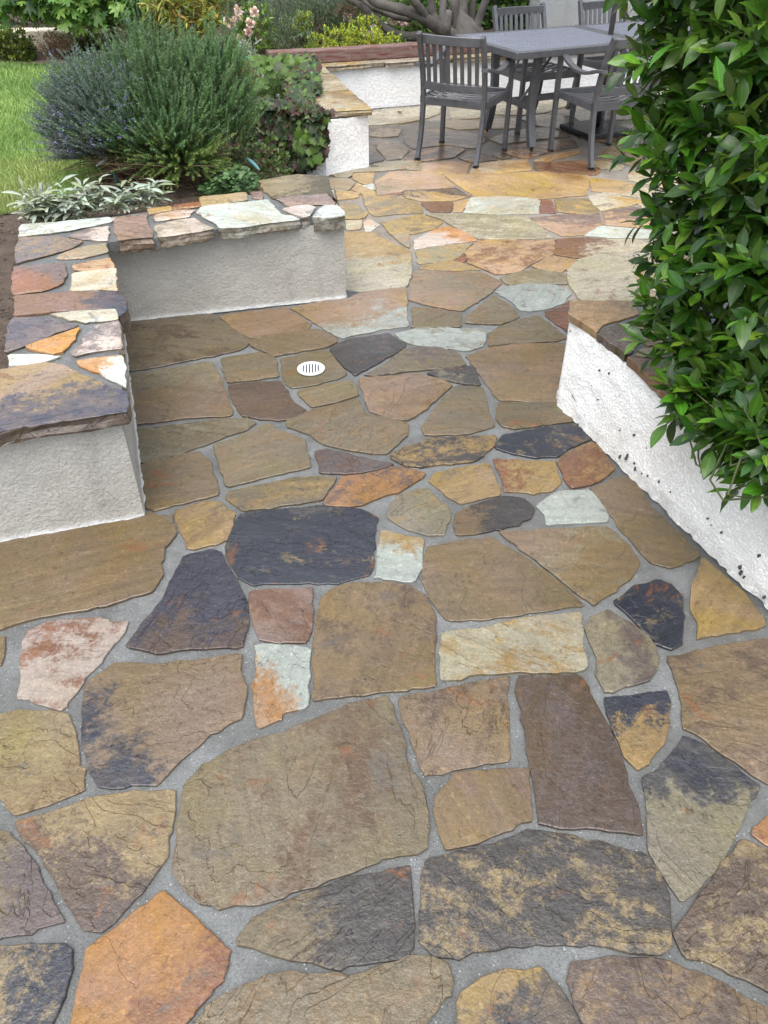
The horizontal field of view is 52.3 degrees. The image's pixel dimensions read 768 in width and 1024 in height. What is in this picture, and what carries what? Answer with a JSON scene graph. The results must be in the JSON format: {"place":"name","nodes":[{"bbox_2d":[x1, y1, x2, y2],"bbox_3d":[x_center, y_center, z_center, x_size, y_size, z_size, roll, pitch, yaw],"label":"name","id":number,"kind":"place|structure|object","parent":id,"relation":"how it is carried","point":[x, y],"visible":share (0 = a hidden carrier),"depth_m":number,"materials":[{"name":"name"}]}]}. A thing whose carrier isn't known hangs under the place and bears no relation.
{"place":"outdoors","nodes":[
{"label":"outdoors","id":0,"kind":"place"},
{"bbox_2d":[0,56,89,64],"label":"dirt path","id":1,"kind":"structure","parent":0,"point":[38,59],"depth_m":7.35,"materials":[{"name":"brown soil"}]},
{"bbox_2d":[0,59,254,214],"bbox_3d":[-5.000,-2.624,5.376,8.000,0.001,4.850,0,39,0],"label":"lawn","id":2,"kind":"structure","parent":0,"point":[33,166],"depth_m":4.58,"materials":[{"name":"green plant"}]},
{"bbox_2d":[0,4,514,368],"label":"garden ground","id":3,"kind":"structure","parent":0,"point":[9,242],"depth_m":4.04,"materials":[{"name":"soil"}]},
{"bbox_2d":[0,24,38,61],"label":"boxwood","id":4,"kind":"object","parent":3,"relation":"on","point":[25,48],"visible":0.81,"depth_m":7.29,"materials":[{"name":"green plant"}]},
{"bbox_2d":[0,5,62,27],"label":"dark shrub","id":5,"kind":"object","parent":3,"relation":"on","point":[40,24],"visible":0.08,"depth_m":8.89,"materials":[{"name":"green plant"}]},
{"bbox_2d":[31,28,77,59],"bbox_3d":[-3.146,-4.412,7.436,0.576,0.359,0.285,0,39,0],"label":"twiggy shrub","id":6,"kind":"object","parent":3,"relation":"on","point":[56,53],"visible":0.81,"depth_m":7.41,"materials":[{"name":"brown plant"}]},
{"bbox_2d":[2,27,128,51],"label":"kerb wall","id":7,"kind":"structure","parent":3,"relation":"on","point":[30,31],"depth_m":7.69,"materials":[{"name":"beige paint"}]},
{"bbox_2d":[1,174,174,222],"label":"silver leaf plant","id":8,"kind":"object","parent":3,"relation":"on","point":[46,205],"visible":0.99,"depth_m":3.86,"materials":[{"name":"plant"}]},
{"bbox_2d":[0,0,186,39],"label":"fig tree","id":9,"kind":"object","parent":3,"relation":"on","point":[75,13],"visible":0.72,"depth_m":6.68,"materials":[{"name":"green plant"}]},
{"bbox_2d":[48,17,169,53],"bbox_3d":[-2.711,-4.783,7.860,1.278,0.582,0.642,-9,40,-11],"label":"hedge","id":10,"kind":"object","parent":3,"relation":"on","point":[85,41],"visible":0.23,"depth_m":7.68,"materials":[{"name":"green plant"}]},
{"bbox_2d":[0,155,221,350],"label":"leaf litter","id":11,"kind":"object","parent":3,"relation":"on","point":[1,215],"visible":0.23,"depth_m":4.02,"materials":[{"name":"brown plant"}]},
{"bbox_2d":[112,171,120,192],"bbox_3d":[-1.452,-1.782,4.258,0.030,0.142,0.018,0,39,0],"label":"plant stake","id":12,"kind":"object","parent":3,"relation":"on","point":[115,179],"visible":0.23,"depth_m":4.24,"materials":[{"name":"green plastic"}]},
{"bbox_2d":[19,0,266,196],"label":"rosemary bush","id":13,"kind":"object","parent":3,"relation":"on","point":[146,110],"visible":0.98,"depth_m":4.18,"materials":[{"name":"green plant"}]},
{"bbox_2d":[137,0,236,47],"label":"photinia","id":14,"kind":"object","parent":3,"relation":"on","point":[205,6],"visible":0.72,"depth_m":6.40,"materials":[{"name":"green plant"}]},
{"bbox_2d":[196,164,264,198],"bbox_3d":[-0.833,-1.800,4.261,0.402,0.136,0.296,-6,40,-7],"label":"round leaf plant","id":15,"kind":"object","parent":3,"relation":"on","point":[235,175],"visible":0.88,"depth_m":4.23,"materials":[{"name":"green plant"}]},
{"bbox_2d":[223,36,261,61],"bbox_3d":[-1.342,-4.224,7.131,0.518,0.232,0.274,0,39,0],"label":"silver shrub","id":16,"kind":"object","parent":3,"relation":"on","point":[250,50],"visible":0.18,"depth_m":7.12,"materials":[{"name":"green plant"}]},
{"bbox_2d":[223,0,276,54],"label":"rose bush","id":17,"kind":"object","parent":3,"relation":"on","point":[247,21],"visible":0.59,"depth_m":7.56,"materials":[{"name":"green plant"}]},
{"bbox_2d":[292,9,312,43],"bbox_3d":[-0.823,-4.886,7.904,0.230,0.331,0.231,0,39,0],"label":"euphorbia","id":18,"kind":"object","parent":3,"relation":"on","point":[300,20],"visible":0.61,"depth_m":7.84,"materials":[{"name":"green plant"}]},
{"bbox_2d":[302,41,315,47],"bbox_3d":[-0.703,-4.298,7.286,0.151,0.184,0.178,28,47,30],"label":"green sprig","id":19,"kind":"object","parent":3,"relation":"on","point":[310,44],"visible":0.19,"depth_m":7.25,"materials":[{"name":"green plant"}]},
{"bbox_2d":[250,0,372,44],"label":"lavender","id":20,"kind":"object","parent":3,"relation":"on","point":[284,10],"visible":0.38,"depth_m":8.06,"materials":[{"name":"green plant"}]},
{"bbox_2d":[191,0,433,33],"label":"garden greenery","id":21,"kind":"object","parent":3,"relation":"on","point":[413,23],"visible":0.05,"depth_m":8.35,"materials":[{"name":"green plant"}]},
{"bbox_2d":[265,0,367,49],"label":"grey shrub","id":22,"kind":"object","parent":3,"relation":"on","point":[298,43],"visible":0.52,"depth_m":7.78,"materials":[{"name":"green plant"}]},
{"bbox_2d":[306,13,402,47],"bbox_3d":[-0.243,-4.697,7.759,1.039,0.413,0.661,0,39,0],"label":"euphorbia","id":23,"kind":"object","parent":3,"relation":"on","point":[332,42],"visible":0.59,"depth_m":7.64,"materials":[{"name":"yellow plant"}]},
{"bbox_2d":[216,0,506,8],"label":"boundary hedge","id":24,"kind":"object","parent":3,"relation":"on","point":[501,1],"visible":0.01,"depth_m":10.22,"materials":[{"name":"green plant"}]},
{"bbox_2d":[386,36,405,43],"bbox_3d":[0.109,-4.604,7.666,0.314,0.145,0.100,0,39,0],"label":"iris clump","id":25,"kind":"object","parent":3,"relation":"on","point":[404,40],"visible":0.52,"depth_m":7.66,"materials":[{"name":"green plant"}]},
{"bbox_2d":[343,0,452,44],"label":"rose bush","id":26,"kind":"object","parent":3,"relation":"on","point":[392,22],"visible":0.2,"depth_m":8.29,"materials":[{"name":"green plant"}]},
{"bbox_2d":[332,0,489,41],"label":"grey tree","id":27,"kind":"object","parent":3,"relation":"on","point":[463,22],"visible":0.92,"depth_m":7.86,"materials":[{"name":"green plant"}]},
{"bbox_2d":[437,0,528,30],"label":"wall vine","id":28,"kind":"object","parent":3,"relation":"on","point":[487,20],"depth_m":8.86,"materials":[{"name":"green plant"}]},
{"bbox_2d":[528,0,745,28],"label":"house","id":29,"kind":"structure","parent":3,"relation":"on","point":[559,13],"depth_m":8.29,"materials":[{"name":"paint"}]},
{"bbox_2d":[219,75,308,194],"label":"garden slope","id":30,"kind":"structure","parent":0,"point":[281,174],"depth_m":5.49,"materials":[{"name":"soil"}]},
{"bbox_2d":[247,158,259,170],"bbox_3d":[-0.758,-2.023,4.548,0.084,0.061,0.022,18,43,21],"label":"plant tag","id":31,"kind":"object","parent":30,"relation":"on","point":[253,163],"visible":1,"depth_m":4.54,"materials":[{"name":"teal plastic"}]},
{"bbox_2d":[219,79,292,179],"bbox_3d":[-0.898,-2.633,5.531,0.502,0.477,2.119,-3,39,-3],"label":"trailing groundcover","id":32,"kind":"object","parent":30,"relation":"on","point":[267,172],"visible":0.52,"depth_m":5.15,"materials":[{"name":"green plant"}]},
{"bbox_2d":[229,50,335,174],"bbox_3d":[-0.838,-3.220,6.139,0.809,0.758,2.122,-4,39,-5],"label":"creeper vine","id":33,"kind":"object","parent":30,"relation":"on","point":[294,121],"visible":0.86,"depth_m":5.57,"materials":[{"name":"green plant"}]},
{"bbox_2d":[219,0,318,30],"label":"lavender","id":34,"kind":"object","parent":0,"point":[233,3],"visible":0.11,"depth_m":8.73,"materials":[{"name":"green plant"}]},
{"bbox_2d":[0,89,767,1023],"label":"patio","id":35,"kind":"structure","parent":0,"point":[402,659],"depth_m":2.13,"materials":[{"name":"stone"}]},
{"bbox_2d":[0,174,346,541],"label":"garden wall","id":36,"kind":"structure","parent":35,"relation":"on","point":[85,292],"depth_m":3.16,"materials":[{"name":"grey paint"}]},
{"bbox_2d":[297,361,324,375],"bbox_3d":[-0.323,-0.634,3.456,0.122,0.006,0.122,-3,39,-3],"label":"floor drain","id":37,"kind":"object","parent":35,"relation":"on","point":[311,368],"visible":1,"depth_m":3.45,"materials":[{"name":"white plastic"}]},
{"bbox_2d":[275,65,372,175],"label":"pillar wall","id":38,"kind":"structure","parent":35,"relation":"on","point":[348,127],"depth_m":5.68,"materials":[{"name":"white paint"}]},
{"bbox_2d":[260,51,651,108],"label":"wall","id":39,"kind":"structure","parent":35,"relation":"on","point":[381,83],"depth_m":7.28,"materials":[{"name":"white paint"}]},
{"bbox_2d":[265,48,304,56],"bbox_3d":[-0.873,-4.053,6.971,0.342,0.114,0.132,-12,41,-15],"label":"garden timber","id":40,"kind":"object","parent":39,"relation":"on","point":[299,51],"visible":0.41,"depth_m":6.92,"materials":[{"name":"brown wood"}]},
{"bbox_2d":[303,42,480,62],"bbox_3d":[2.369,-4.768,7.853,6.524,0.110,0.134,-12,41,-15],"label":"garden timber","id":41,"kind":"object","parent":39,"relation":"on","point":[366,52],"visible":0.25,"depth_m":7.12,"materials":[{"name":"brown wood"}]},
{"bbox_2d":[414,31,515,168],"bbox_3d":[0.589,-3.115,5.831,0.597,0.853,0.647,17,42,20],"label":"patio chair","id":42,"kind":"object","parent":35,"relation":"on","point":[483,97],"visible":0.98,"depth_m":5.64,"materials":[{"name":"wood"}]},
{"bbox_2d":[492,2,583,133],"bbox_3d":[1.258,-3.773,6.637,0.597,0.853,0.647,-16,42,-18],"label":"patio chair","id":43,"kind":"object","parent":35,"relation":"on","point":[522,73],"visible":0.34,"depth_m":6.58,"materials":[{"name":"wood"}]},
{"bbox_2d":[455,20,710,150],"bbox_3d":[1.787,-3.556,6.484,2.294,0.715,0.900,-17,42,-20],"label":"dining table","id":44,"kind":"object","parent":35,"relation":"on","point":[537,45],"visible":0.51,"depth_m":6.07,"materials":[{"name":"metal"}]},
{"bbox_2d":[559,3,631,139],"bbox_3d":[1.796,-4.142,5.909,0.440,2.350,0.440,-17,42,-20],"label":"umbrella stand","id":45,"kind":"object","parent":35,"relation":"on","point":[579,128],"visible":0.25,"depth_m":6.54,"materials":[{"name":"metal"}]},
{"bbox_2d":[547,36,667,170],"bbox_3d":[1.666,-3.079,5.787,0.597,0.853,0.647,-13,41,-15],"label":"patio chair","id":46,"kind":"object","parent":35,"relation":"on","point":[591,99],"visible":0.66,"depth_m":5.68,"materials":[{"name":"wood"}]},
{"bbox_2d":[565,0,656,118],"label":"patio chair","id":47,"kind":"object","parent":35,"relation":"on","point":[594,62],"visible":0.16,"depth_m":6.88,"materials":[{"name":"wood"}]},
{"bbox_2d":[556,298,767,609],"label":"terrace wall","id":48,"kind":"structure","parent":35,"relation":"on","point":[608,397],"depth_m":2.74,"materials":[{"name":"white paint"}]},
{"bbox_2d":[599,0,767,512],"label":"laurel shrub","id":49,"kind":"object","parent":48,"relation":"on","point":[720,235],"visible":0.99,"depth_m":2.24,"materials":[{"name":"green plant"}]}
]}

